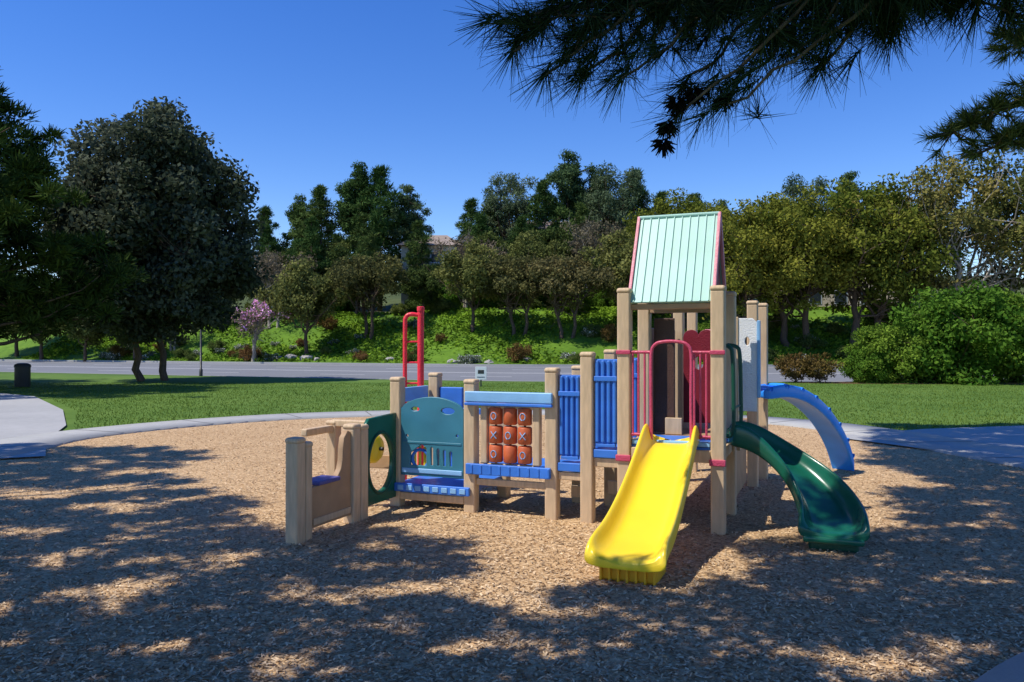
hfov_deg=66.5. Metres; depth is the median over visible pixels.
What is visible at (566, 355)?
bank shrub
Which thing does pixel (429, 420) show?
teal play panel
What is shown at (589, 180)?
pine tree
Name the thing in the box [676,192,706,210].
pine tree
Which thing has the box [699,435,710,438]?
rail bottom
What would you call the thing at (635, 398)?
barrier rear high slat
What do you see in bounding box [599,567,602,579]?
slide foot rib
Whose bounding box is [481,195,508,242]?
pine tree
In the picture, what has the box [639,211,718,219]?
roof ridge cap
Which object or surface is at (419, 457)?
yellow bar
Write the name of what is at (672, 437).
deck
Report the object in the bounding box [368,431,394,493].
porthole ring
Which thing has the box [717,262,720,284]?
roof gable
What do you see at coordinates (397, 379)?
post cap
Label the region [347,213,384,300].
pine tree
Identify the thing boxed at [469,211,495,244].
pine tree
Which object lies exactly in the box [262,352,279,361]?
bank shrub
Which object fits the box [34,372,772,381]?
kerb
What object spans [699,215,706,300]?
roof seam front
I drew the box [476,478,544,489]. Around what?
transfer skirt
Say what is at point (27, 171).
pine tree
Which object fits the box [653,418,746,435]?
deck
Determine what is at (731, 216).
pine tree
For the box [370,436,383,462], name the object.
yellow barrel
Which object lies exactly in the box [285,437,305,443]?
post cap
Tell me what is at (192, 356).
bank shrub
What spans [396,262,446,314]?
deciduous tree
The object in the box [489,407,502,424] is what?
tictactoe cylinder
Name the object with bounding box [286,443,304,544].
post
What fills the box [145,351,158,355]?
bank shrub
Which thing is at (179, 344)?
bank shrub
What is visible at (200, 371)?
street lamp
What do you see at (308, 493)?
post
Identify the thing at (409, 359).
bank shrub
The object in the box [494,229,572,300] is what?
deciduous tree
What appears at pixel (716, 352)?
rail bracket top
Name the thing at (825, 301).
walls
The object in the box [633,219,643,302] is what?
roof seam front
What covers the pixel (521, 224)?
pine tree
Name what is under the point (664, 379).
brown rear panel
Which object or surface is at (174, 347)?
deciduous tree
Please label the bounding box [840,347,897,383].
hedge shrub
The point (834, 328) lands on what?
bank shrub
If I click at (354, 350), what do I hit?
bank shrub
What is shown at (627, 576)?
slide foot rib
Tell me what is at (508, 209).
eucalyptus tree
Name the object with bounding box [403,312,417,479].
red climber rail
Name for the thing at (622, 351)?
rail bracket top
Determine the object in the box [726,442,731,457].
deck fascia side
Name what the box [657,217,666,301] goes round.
roof seam front
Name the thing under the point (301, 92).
sky
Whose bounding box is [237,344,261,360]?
bank shrub
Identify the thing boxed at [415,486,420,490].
edge slot
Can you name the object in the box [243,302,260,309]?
bank shrub
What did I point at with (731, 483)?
post
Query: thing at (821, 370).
shrub
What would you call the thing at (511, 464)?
tictactoe frame bottom
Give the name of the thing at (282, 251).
deciduous tree
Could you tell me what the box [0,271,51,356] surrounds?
deciduous tree
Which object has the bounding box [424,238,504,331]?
deciduous tree
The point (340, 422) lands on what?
counter beam
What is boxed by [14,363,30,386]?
trash can
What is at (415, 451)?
steering wheel
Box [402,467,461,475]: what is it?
teal panel rail
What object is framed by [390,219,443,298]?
pine tree
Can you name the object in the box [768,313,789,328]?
bank shrub
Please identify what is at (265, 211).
pine tree
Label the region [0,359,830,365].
kerb
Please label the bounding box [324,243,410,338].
deciduous tree
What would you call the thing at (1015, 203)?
tipu tree
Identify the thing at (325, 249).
deciduous tree
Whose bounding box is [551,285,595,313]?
bank shrub
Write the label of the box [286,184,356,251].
pine tree
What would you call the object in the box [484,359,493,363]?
rock
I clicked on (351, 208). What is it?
pine tree
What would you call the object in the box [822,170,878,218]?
pine tree
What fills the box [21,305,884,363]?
ivy groundcover
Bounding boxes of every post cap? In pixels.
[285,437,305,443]
[305,441,312,447]
[326,419,335,424]
[343,423,360,429]
[360,424,368,429]
[390,377,405,381]
[428,372,442,376]
[463,379,479,383]
[544,367,560,372]
[571,365,579,369]
[580,352,595,356]
[604,349,615,353]
[617,288,632,292]
[710,285,726,290]
[726,291,736,295]
[746,300,758,304]
[758,303,767,306]
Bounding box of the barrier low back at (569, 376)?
[560,375,579,456]
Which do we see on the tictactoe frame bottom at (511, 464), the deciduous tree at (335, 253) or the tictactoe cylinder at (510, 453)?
the tictactoe cylinder at (510, 453)
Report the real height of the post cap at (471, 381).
0.057 m
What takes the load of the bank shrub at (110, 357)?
on the ground at (568, 343)
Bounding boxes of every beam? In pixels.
[331,419,364,426]
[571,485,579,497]
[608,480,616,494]
[631,303,709,309]
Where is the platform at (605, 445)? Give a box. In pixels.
[596,443,615,447]
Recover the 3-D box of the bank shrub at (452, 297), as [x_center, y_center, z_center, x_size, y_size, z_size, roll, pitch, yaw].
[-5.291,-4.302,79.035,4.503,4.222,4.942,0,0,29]
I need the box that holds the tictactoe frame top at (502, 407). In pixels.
[487,406,532,409]
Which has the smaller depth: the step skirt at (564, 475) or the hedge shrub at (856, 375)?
the step skirt at (564, 475)
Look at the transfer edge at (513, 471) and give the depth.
7.94 m
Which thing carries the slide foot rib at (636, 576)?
attached to the slide foot at (659, 575)
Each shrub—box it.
[99,351,109,358]
[104,352,121,359]
[105,352,119,359]
[111,345,132,356]
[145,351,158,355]
[170,347,192,359]
[175,337,187,346]
[185,353,198,360]
[192,349,202,354]
[207,339,228,351]
[213,348,224,353]
[227,349,236,356]
[231,349,243,357]
[233,344,243,348]
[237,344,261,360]
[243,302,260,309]
[256,350,268,357]
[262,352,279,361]
[270,341,280,346]
[295,338,309,346]
[316,314,339,329]
[320,346,331,354]
[323,299,359,311]
[327,339,340,345]
[345,348,358,354]
[352,350,368,361]
[354,334,363,339]
[389,302,409,315]
[404,299,422,312]
[405,280,430,308]
[407,319,416,326]
[407,348,426,361]
[407,351,416,361]
[420,279,448,309]
[425,298,452,313]
[434,333,447,342]
[438,296,457,311]
[441,283,461,306]
[445,278,499,308]
[455,354,472,363]
[465,353,481,362]
[495,291,512,307]
[505,342,533,362]
[515,292,552,308]
[526,298,543,308]
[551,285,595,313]
[559,351,575,360]
[567,352,580,362]
[579,327,597,337]
[580,323,601,337]
[585,285,616,306]
[600,324,616,341]
[685,320,709,333]
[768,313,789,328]
[768,319,774,334]
[768,347,779,361]
[772,352,817,381]
[795,333,828,350]
[797,352,844,382]
[825,321,850,334]
[834,345,850,360]
[835,322,932,383]
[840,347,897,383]
[860,302,916,328]
[876,279,1023,385]
[954,288,1023,382]
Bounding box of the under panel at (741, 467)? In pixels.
[737,449,746,494]
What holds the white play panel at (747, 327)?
attached to the white panel post at (737, 409)
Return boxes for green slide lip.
[803,535,864,546]
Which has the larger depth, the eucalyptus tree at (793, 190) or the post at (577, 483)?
the eucalyptus tree at (793, 190)
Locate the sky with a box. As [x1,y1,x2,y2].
[0,0,1023,278]
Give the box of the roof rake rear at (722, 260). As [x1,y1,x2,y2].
[720,212,726,290]
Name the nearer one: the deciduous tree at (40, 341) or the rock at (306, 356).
the rock at (306, 356)
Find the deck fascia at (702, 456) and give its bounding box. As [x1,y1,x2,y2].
[631,447,710,462]
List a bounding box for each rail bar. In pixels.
[632,353,633,435]
[637,353,639,435]
[644,353,645,424]
[693,353,695,427]
[699,353,701,438]
[705,353,707,438]
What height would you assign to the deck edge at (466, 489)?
0.090 m
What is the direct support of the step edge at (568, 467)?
on the step at (572, 461)
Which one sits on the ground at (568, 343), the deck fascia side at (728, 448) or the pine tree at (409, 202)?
the pine tree at (409, 202)
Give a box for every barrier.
[558,391,579,395]
[594,376,616,380]
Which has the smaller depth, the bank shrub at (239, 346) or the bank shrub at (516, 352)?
the bank shrub at (516, 352)
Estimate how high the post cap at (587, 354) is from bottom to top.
0.057 m
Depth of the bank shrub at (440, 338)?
66.28 m
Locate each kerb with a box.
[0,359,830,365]
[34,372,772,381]
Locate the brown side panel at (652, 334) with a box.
[651,328,653,430]
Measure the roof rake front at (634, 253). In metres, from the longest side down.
1.019 x 0.065 x 0.030 m
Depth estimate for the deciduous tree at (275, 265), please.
76.39 m
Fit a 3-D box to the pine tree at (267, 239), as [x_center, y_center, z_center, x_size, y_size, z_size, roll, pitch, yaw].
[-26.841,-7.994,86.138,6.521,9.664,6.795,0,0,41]
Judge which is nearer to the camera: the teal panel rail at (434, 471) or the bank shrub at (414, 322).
the teal panel rail at (434, 471)
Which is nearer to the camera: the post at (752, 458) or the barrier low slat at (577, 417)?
the barrier low slat at (577, 417)
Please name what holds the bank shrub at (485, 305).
on the ground at (568, 343)
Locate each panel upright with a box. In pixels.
[480,406,489,462]
[533,407,541,466]
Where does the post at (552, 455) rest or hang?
on the mulch ground at (210, 447)
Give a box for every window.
[431,253,440,261]
[810,292,820,302]
[835,291,846,302]
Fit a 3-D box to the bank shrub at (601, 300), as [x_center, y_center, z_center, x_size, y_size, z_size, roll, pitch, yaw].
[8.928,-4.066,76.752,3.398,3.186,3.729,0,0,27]
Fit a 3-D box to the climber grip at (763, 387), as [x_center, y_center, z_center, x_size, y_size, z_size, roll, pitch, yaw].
[3.200,0.603,9.986,0.058,0.071,0.348,0,0,-22]
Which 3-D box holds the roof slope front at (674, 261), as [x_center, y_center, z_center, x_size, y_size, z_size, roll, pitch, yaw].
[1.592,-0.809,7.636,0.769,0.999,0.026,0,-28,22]
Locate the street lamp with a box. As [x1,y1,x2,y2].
[199,330,202,375]
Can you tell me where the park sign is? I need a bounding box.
[475,367,486,386]
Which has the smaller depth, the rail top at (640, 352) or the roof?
the rail top at (640, 352)
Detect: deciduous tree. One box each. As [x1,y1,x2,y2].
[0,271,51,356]
[1,285,66,359]
[45,302,110,361]
[94,324,172,359]
[169,323,191,351]
[215,282,268,321]
[253,257,350,353]
[254,245,317,328]
[261,246,321,284]
[281,239,350,277]
[323,243,382,313]
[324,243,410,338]
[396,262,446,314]
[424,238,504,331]
[430,230,507,310]
[473,229,521,307]
[473,253,566,335]
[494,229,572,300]
[519,250,617,338]
[537,224,580,260]
[560,213,623,295]
[578,227,634,302]
[626,247,731,328]
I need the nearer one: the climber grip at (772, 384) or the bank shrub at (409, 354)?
the climber grip at (772, 384)
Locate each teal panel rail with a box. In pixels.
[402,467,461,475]
[403,441,460,445]
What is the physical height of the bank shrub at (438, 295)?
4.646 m
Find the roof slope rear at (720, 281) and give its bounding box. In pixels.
[654,247,721,303]
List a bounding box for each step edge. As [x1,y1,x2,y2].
[558,462,579,471]
[632,438,710,446]
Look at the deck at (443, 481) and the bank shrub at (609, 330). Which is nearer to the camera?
the deck at (443, 481)
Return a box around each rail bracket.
[615,454,630,461]
[709,459,725,466]
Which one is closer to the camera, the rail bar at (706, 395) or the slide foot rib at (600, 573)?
the slide foot rib at (600, 573)
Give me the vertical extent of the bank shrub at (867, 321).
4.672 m
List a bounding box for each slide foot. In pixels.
[603,568,665,584]
[808,542,858,552]
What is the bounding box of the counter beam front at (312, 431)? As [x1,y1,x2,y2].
[301,425,332,436]
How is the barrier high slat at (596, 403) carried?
attached to the barrier high back at (611, 361)
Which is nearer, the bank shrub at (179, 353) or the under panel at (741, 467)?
the under panel at (741, 467)
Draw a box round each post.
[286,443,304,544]
[305,447,311,540]
[326,425,340,475]
[343,429,359,523]
[360,429,367,520]
[390,381,404,505]
[417,311,423,464]
[429,377,441,464]
[464,384,478,512]
[497,424,510,497]
[545,373,559,519]
[572,370,579,502]
[580,357,595,522]
[604,354,616,505]
[617,293,632,492]
[638,303,651,436]
[673,313,684,420]
[687,313,697,471]
[710,290,725,534]
[726,296,736,515]
[736,317,738,420]
[747,304,758,486]
[758,307,767,478]
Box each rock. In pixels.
[285,354,296,358]
[300,355,312,360]
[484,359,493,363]
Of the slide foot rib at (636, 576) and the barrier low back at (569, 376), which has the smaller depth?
the slide foot rib at (636, 576)
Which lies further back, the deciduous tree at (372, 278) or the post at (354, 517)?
the deciduous tree at (372, 278)
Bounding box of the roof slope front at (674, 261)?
[631,215,717,303]
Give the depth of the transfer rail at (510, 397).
7.93 m
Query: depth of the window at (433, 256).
89.01 m
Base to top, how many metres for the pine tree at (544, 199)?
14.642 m
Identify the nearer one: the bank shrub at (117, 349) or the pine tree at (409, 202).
the bank shrub at (117, 349)
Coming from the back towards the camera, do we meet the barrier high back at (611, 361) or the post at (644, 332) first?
the post at (644, 332)
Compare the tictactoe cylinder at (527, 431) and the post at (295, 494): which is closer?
the post at (295, 494)
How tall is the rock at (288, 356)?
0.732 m
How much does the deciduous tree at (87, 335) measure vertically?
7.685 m
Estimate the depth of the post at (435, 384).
9.31 m
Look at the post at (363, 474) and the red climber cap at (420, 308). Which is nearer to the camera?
the post at (363, 474)
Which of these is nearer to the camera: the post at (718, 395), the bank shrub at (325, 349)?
the post at (718, 395)
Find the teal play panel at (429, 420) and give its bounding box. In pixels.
[401,397,463,478]
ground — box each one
[0,276,1023,430]
[0,415,1023,681]
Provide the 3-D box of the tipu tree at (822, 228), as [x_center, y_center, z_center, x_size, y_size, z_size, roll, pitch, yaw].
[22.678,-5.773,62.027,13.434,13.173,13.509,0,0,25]
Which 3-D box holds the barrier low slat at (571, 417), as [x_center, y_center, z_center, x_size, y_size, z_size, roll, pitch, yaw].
[0.600,0.744,7.777,0.036,0.786,0.030,0,0,22]
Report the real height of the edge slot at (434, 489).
0.053 m
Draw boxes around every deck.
[403,475,501,489]
[484,457,566,467]
[632,435,727,450]
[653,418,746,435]
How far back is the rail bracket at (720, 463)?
7.18 m
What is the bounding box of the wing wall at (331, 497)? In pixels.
[312,430,350,527]
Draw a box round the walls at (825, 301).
[781,278,900,308]
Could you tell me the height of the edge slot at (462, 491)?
0.053 m
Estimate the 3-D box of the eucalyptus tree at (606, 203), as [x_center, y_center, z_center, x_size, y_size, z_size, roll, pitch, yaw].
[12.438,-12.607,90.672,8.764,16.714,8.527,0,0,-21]
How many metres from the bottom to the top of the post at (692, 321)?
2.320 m
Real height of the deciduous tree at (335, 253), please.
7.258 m
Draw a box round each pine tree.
[0,69,151,345]
[0,249,16,339]
[248,204,283,299]
[252,226,279,308]
[274,193,314,250]
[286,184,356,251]
[286,216,333,277]
[323,160,392,310]
[347,164,432,310]
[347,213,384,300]
[387,183,434,259]
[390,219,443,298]
[445,0,1023,170]
[454,197,486,248]
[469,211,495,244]
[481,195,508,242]
[507,177,573,241]
[507,214,540,305]
[532,149,610,227]
[562,201,596,288]
[570,169,612,222]
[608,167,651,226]
[649,190,676,214]
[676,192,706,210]
[716,199,735,221]
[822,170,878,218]
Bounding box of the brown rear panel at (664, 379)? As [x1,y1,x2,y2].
[654,318,674,431]
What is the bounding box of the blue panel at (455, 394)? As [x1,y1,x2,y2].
[440,387,463,465]
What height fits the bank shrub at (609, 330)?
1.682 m
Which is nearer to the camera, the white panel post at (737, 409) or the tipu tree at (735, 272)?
the white panel post at (737, 409)
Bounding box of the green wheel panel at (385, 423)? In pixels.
[364,413,395,505]
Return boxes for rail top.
[630,351,649,353]
[693,351,708,353]
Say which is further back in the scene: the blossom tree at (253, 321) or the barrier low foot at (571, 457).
the blossom tree at (253, 321)
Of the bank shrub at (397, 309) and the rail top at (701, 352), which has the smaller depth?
the rail top at (701, 352)
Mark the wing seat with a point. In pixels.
(319, 480)
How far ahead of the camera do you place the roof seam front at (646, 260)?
7.71 m
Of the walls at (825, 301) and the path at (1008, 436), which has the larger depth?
the walls at (825, 301)
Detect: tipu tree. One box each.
[622,187,736,246]
[698,199,821,344]
[731,184,884,348]
[783,171,971,345]
[816,150,1023,303]
[913,145,1023,296]
[971,172,1023,251]
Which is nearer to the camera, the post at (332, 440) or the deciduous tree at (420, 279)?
the post at (332, 440)
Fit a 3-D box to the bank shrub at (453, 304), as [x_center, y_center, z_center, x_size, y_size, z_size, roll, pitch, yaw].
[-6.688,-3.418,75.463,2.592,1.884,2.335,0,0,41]
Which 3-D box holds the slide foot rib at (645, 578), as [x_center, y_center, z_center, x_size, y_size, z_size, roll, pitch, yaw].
[0.972,1.706,5.690,0.020,0.160,0.040,0,0,22]
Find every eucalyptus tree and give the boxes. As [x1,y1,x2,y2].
[480,171,538,247]
[580,160,654,299]
[779,171,831,227]
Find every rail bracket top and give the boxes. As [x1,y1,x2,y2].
[616,350,629,353]
[709,350,724,354]
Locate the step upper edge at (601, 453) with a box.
[593,449,616,458]
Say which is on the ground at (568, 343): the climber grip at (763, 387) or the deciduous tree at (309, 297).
the deciduous tree at (309, 297)
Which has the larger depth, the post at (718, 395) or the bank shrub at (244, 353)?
the bank shrub at (244, 353)
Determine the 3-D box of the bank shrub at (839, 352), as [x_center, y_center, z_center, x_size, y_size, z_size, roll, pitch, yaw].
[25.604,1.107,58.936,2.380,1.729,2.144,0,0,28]
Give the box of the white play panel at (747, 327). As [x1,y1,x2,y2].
[738,318,756,411]
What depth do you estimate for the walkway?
14.54 m
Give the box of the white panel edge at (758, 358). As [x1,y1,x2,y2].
[757,320,760,397]
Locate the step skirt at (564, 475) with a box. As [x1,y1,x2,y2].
[558,471,579,480]
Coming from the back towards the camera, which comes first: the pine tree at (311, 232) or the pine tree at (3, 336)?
the pine tree at (311, 232)
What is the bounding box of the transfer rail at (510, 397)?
[465,391,552,403]
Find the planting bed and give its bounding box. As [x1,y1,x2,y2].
[798,381,1023,383]
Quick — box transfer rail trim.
[464,402,552,407]
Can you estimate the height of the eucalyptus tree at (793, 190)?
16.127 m
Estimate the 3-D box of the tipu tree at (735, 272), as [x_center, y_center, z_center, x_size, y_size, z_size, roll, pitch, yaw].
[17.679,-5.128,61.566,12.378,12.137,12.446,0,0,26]
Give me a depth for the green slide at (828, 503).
7.15 m
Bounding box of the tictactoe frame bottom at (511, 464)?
[487,463,534,466]
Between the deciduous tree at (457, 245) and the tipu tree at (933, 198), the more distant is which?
the deciduous tree at (457, 245)
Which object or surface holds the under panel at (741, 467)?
attached to the post at (731, 483)
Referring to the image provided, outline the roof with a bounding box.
[397,235,461,248]
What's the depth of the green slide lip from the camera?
6.51 m
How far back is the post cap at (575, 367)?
8.64 m
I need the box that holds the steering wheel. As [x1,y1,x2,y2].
[411,448,425,464]
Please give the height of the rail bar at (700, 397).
0.810 m
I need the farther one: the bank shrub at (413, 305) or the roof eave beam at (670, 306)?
the bank shrub at (413, 305)
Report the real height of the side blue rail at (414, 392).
0.160 m
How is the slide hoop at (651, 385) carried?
on the yellow slide at (637, 529)
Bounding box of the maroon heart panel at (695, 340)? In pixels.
[683,330,710,422]
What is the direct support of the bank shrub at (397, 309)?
on the ground at (568, 343)
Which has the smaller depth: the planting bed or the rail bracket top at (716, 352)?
the rail bracket top at (716, 352)
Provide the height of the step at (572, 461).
0.060 m
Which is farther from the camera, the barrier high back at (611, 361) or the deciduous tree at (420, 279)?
the deciduous tree at (420, 279)
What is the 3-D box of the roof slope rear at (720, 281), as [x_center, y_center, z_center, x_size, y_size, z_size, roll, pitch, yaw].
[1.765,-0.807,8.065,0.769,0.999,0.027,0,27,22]
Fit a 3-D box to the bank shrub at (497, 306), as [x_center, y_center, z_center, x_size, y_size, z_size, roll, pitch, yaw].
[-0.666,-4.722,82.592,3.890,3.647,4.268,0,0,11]
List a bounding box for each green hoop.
[726,344,735,437]
[727,343,742,430]
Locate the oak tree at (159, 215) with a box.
[27,96,274,381]
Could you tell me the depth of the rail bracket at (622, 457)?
7.52 m
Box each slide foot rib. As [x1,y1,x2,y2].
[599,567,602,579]
[608,568,610,580]
[617,569,619,581]
[626,570,628,582]
[635,571,637,583]
[644,572,646,584]
[653,572,655,585]
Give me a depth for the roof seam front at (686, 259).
7.56 m
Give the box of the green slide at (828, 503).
[727,421,869,540]
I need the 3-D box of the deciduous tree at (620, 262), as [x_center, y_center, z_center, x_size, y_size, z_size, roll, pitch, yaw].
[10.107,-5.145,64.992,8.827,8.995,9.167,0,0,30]
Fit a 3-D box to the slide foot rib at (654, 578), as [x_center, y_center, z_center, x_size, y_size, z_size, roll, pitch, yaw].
[1.034,1.706,5.665,0.020,0.160,0.040,0,0,22]
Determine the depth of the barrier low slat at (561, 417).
7.80 m
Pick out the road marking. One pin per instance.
(266, 364)
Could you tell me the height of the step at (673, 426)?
0.180 m
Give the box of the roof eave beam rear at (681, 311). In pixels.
[650,309,709,312]
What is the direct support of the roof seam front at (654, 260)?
attached to the roof slope front at (674, 261)
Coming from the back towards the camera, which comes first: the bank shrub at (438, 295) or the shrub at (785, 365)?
the bank shrub at (438, 295)
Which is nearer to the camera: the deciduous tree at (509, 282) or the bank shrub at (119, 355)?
the deciduous tree at (509, 282)
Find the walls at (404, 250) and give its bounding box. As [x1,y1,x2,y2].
[401,246,454,310]
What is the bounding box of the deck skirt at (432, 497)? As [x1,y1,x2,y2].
[400,491,463,503]
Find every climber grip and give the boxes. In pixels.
[761,385,772,390]
[768,383,789,388]
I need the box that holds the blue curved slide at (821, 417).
[761,384,853,470]
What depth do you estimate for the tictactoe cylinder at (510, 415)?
7.97 m
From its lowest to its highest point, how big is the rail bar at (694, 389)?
0.810 m
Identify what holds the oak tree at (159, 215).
on the ground at (568, 343)
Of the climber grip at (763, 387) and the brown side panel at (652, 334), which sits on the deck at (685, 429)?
the brown side panel at (652, 334)
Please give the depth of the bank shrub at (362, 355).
63.71 m
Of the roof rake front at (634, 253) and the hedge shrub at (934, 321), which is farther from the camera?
the hedge shrub at (934, 321)
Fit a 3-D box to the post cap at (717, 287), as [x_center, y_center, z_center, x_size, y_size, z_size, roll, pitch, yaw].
[1.920,-0.488,7.273,0.142,0.057,0.142,0,0,22]
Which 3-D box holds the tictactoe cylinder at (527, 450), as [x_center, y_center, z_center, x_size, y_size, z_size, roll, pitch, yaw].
[0.132,1.160,7.964,0.145,0.180,0.145,0,0,22]
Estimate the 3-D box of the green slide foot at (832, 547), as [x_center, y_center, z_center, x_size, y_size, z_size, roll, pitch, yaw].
[2.777,1.718,6.751,0.400,0.150,0.300,0,0,22]
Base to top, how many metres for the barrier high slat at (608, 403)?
0.806 m
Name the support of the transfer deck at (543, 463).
attached to the post at (471, 441)
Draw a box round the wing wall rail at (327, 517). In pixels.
[313,507,350,524]
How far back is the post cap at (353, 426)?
7.67 m
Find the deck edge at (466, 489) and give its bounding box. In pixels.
[394,482,469,496]
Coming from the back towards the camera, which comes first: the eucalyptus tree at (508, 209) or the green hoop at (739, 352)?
the eucalyptus tree at (508, 209)
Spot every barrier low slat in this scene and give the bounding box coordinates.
[560,376,562,454]
[565,376,568,454]
[570,376,573,454]
[576,376,578,455]
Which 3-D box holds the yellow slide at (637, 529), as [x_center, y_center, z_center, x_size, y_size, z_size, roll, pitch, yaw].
[1.173,1.222,6.548,0.606,0.884,1.944,0,0,22]
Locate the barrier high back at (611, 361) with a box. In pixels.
[595,359,616,443]
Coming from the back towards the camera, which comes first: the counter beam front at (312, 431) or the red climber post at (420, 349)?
the red climber post at (420, 349)
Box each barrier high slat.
[595,360,598,441]
[601,360,604,442]
[607,360,610,442]
[612,360,615,442]
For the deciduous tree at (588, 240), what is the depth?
75.70 m
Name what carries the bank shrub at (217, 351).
on the ground at (568, 343)
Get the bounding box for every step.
[562,457,579,462]
[596,444,616,449]
[665,417,681,434]
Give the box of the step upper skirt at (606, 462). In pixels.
[594,457,616,467]
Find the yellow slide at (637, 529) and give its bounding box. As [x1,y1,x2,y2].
[584,424,699,572]
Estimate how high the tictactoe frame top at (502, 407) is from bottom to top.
0.035 m
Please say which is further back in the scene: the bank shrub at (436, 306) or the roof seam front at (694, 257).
the bank shrub at (436, 306)
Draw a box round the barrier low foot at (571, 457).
[561,456,578,459]
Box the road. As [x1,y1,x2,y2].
[0,361,1023,381]
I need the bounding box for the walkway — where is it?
[0,409,1023,681]
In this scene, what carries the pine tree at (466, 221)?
on the ground at (568, 343)
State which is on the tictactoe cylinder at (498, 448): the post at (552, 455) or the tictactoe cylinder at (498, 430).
the tictactoe cylinder at (498, 430)
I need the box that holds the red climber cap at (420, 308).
[417,306,424,310]
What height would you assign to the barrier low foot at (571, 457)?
0.030 m
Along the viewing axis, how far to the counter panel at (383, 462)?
8.59 m
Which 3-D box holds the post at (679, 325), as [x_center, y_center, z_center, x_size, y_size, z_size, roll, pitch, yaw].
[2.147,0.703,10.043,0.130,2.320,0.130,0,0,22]
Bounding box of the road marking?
[6,361,571,376]
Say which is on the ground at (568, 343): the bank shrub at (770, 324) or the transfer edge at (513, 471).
the bank shrub at (770, 324)
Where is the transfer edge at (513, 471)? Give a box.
[466,463,550,478]
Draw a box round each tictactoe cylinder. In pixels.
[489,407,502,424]
[489,425,502,443]
[489,444,502,462]
[503,407,517,424]
[503,426,517,443]
[503,445,517,462]
[518,408,531,425]
[518,426,531,444]
[518,445,531,463]
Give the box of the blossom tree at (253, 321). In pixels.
[231,290,295,361]
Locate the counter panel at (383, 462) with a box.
[370,455,388,468]
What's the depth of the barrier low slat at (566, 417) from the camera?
7.79 m
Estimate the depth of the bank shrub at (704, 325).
60.58 m
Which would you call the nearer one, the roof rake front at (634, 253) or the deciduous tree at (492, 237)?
the roof rake front at (634, 253)
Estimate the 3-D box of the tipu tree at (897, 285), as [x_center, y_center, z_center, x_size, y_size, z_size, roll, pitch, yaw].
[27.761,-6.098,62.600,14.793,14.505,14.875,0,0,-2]
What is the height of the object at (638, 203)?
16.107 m
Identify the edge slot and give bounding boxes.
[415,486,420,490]
[423,486,428,491]
[432,487,437,492]
[441,488,446,492]
[450,488,455,493]
[459,489,464,494]
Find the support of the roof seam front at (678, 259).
attached to the roof slope front at (674, 261)
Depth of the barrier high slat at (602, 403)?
7.65 m
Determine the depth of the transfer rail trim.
7.93 m
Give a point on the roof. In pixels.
(435, 237)
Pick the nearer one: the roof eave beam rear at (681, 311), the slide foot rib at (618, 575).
the slide foot rib at (618, 575)
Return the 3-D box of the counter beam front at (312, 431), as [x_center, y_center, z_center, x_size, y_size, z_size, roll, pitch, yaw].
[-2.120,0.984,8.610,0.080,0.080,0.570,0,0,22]
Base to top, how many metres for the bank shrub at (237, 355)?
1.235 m
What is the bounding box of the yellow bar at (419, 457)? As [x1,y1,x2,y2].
[418,446,420,464]
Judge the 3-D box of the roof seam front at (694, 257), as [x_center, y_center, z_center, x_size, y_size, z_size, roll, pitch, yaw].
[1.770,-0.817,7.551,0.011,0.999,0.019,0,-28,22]
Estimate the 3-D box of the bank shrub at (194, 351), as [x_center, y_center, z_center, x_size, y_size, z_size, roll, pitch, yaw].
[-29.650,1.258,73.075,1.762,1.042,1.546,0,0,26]
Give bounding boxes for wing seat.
[312,475,339,485]
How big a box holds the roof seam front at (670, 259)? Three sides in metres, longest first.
0.999 x 0.019 x 0.011 m
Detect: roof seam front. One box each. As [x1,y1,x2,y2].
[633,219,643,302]
[641,218,651,301]
[649,218,659,301]
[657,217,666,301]
[665,217,674,301]
[674,216,682,301]
[682,216,690,300]
[691,215,698,300]
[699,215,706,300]
[708,214,714,300]
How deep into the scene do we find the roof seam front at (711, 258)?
7.47 m
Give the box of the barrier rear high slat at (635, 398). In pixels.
[634,359,636,432]
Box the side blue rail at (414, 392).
[405,385,427,401]
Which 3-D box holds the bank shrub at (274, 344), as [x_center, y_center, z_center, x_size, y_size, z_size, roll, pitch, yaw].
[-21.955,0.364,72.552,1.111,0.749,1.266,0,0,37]
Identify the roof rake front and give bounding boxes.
[629,217,640,288]
[713,211,721,284]
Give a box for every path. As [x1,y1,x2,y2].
[0,393,65,457]
[846,425,1023,449]
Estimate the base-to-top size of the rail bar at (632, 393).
0.810 m
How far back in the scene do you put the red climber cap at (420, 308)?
9.37 m
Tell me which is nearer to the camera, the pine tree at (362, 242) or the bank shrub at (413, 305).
the bank shrub at (413, 305)
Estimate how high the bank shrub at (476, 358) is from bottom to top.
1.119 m
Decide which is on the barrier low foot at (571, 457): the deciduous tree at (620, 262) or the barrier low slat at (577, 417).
the barrier low slat at (577, 417)
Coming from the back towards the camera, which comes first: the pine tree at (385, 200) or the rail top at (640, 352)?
the pine tree at (385, 200)
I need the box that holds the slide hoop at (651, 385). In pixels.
[649,340,692,439]
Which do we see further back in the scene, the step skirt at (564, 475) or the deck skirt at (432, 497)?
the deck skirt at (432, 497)
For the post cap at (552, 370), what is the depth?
7.82 m
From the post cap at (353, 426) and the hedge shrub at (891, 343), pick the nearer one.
the post cap at (353, 426)

